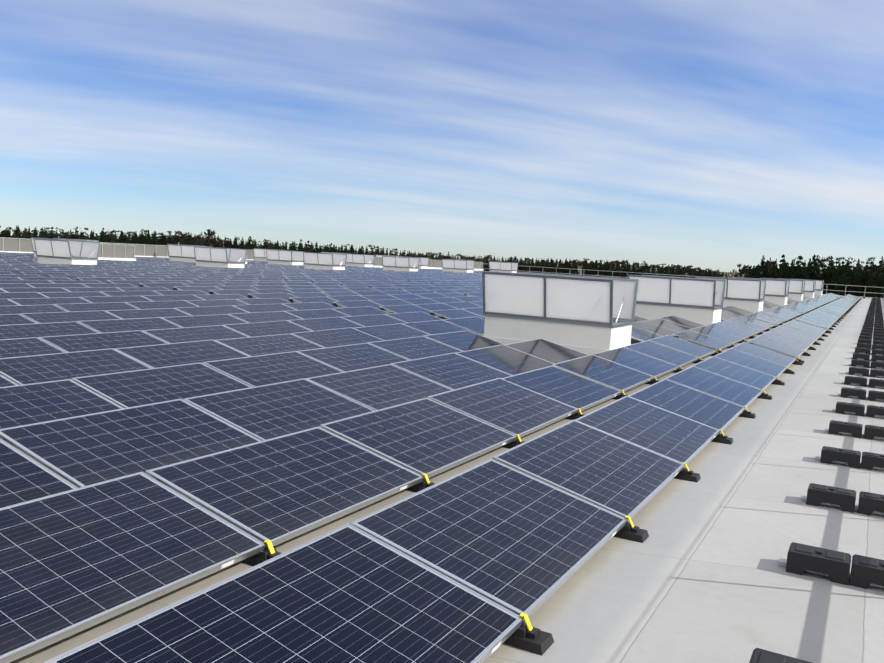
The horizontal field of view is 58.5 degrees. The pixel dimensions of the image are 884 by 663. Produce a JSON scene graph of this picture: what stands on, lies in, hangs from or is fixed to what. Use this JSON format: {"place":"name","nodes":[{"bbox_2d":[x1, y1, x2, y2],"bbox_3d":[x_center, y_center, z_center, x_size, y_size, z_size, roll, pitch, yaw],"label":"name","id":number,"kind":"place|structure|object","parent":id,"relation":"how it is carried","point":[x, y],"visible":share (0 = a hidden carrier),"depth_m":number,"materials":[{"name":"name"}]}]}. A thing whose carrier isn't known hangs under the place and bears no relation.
{"place":"outdoors","nodes":[
{"label":"outdoors","id":0,"kind":"place"},
{"bbox_2d":[0,0,883,272],"label":"sky","id":1,"kind":"structure","parent":0,"point":[721,135],"materials":[{"name":"blue"}]},
{"bbox_2d":[10,294,883,662],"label":"flat roof","id":2,"kind":"structure","parent":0,"point":[698,576],"depth_m":4.61,"materials":[{"name":"metal"}]},
{"bbox_2d":[0,237,483,270],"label":"wind deflector walls","id":3,"kind":"structure","parent":2,"relation":"on","point":[120,251],"depth_m":55.78,"materials":[{"name":"white metal"}]},
{"bbox_2d":[31,237,823,354],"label":"skylights","id":4,"kind":"object","parent":2,"relation":"on","point":[588,315],"visible":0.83,"depth_m":23.84,"materials":[{"name":"white plastic"}]},
{"bbox_2d":[0,252,860,662],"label":"solar panels","id":5,"kind":"object","parent":2,"relation":"on","point":[234,420],"visible":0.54,"depth_m":5.89,"materials":[{"name":"glass"}]},
{"bbox_2d":[1,256,861,655],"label":"panel mounts","id":6,"kind":"object","parent":2,"relation":"on","point":[525,636],"visible":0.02,"depth_m":5.64,"materials":[{"name":"black plastic"}]},
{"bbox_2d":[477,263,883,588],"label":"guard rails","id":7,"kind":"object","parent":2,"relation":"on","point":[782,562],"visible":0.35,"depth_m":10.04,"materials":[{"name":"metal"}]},
{"bbox_2d":[749,296,883,662],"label":"ballast blocks","id":8,"kind":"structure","parent":2,"relation":"on","point":[866,571],"depth_m":5.87,"materials":[{"name":"black plastic"}]},
{"bbox_2d":[434,259,876,297],"bbox_3d":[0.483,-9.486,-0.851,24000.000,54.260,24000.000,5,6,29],"label":"terrain","id":9,"kind":"structure","parent":0,"point":[681,272],"depth_m":3497.23,"materials":[{"name":"green plant"}]},
{"bbox_2d":[0,225,883,297],"bbox_3d":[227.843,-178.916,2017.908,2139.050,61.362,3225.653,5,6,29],"label":"forest trees","id":10,"kind":"object","parent":9,"relation":"on","point":[857,277],"visible":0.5,"depth_m":782.65,"materials":[{"name":"green plant"}]}
]}

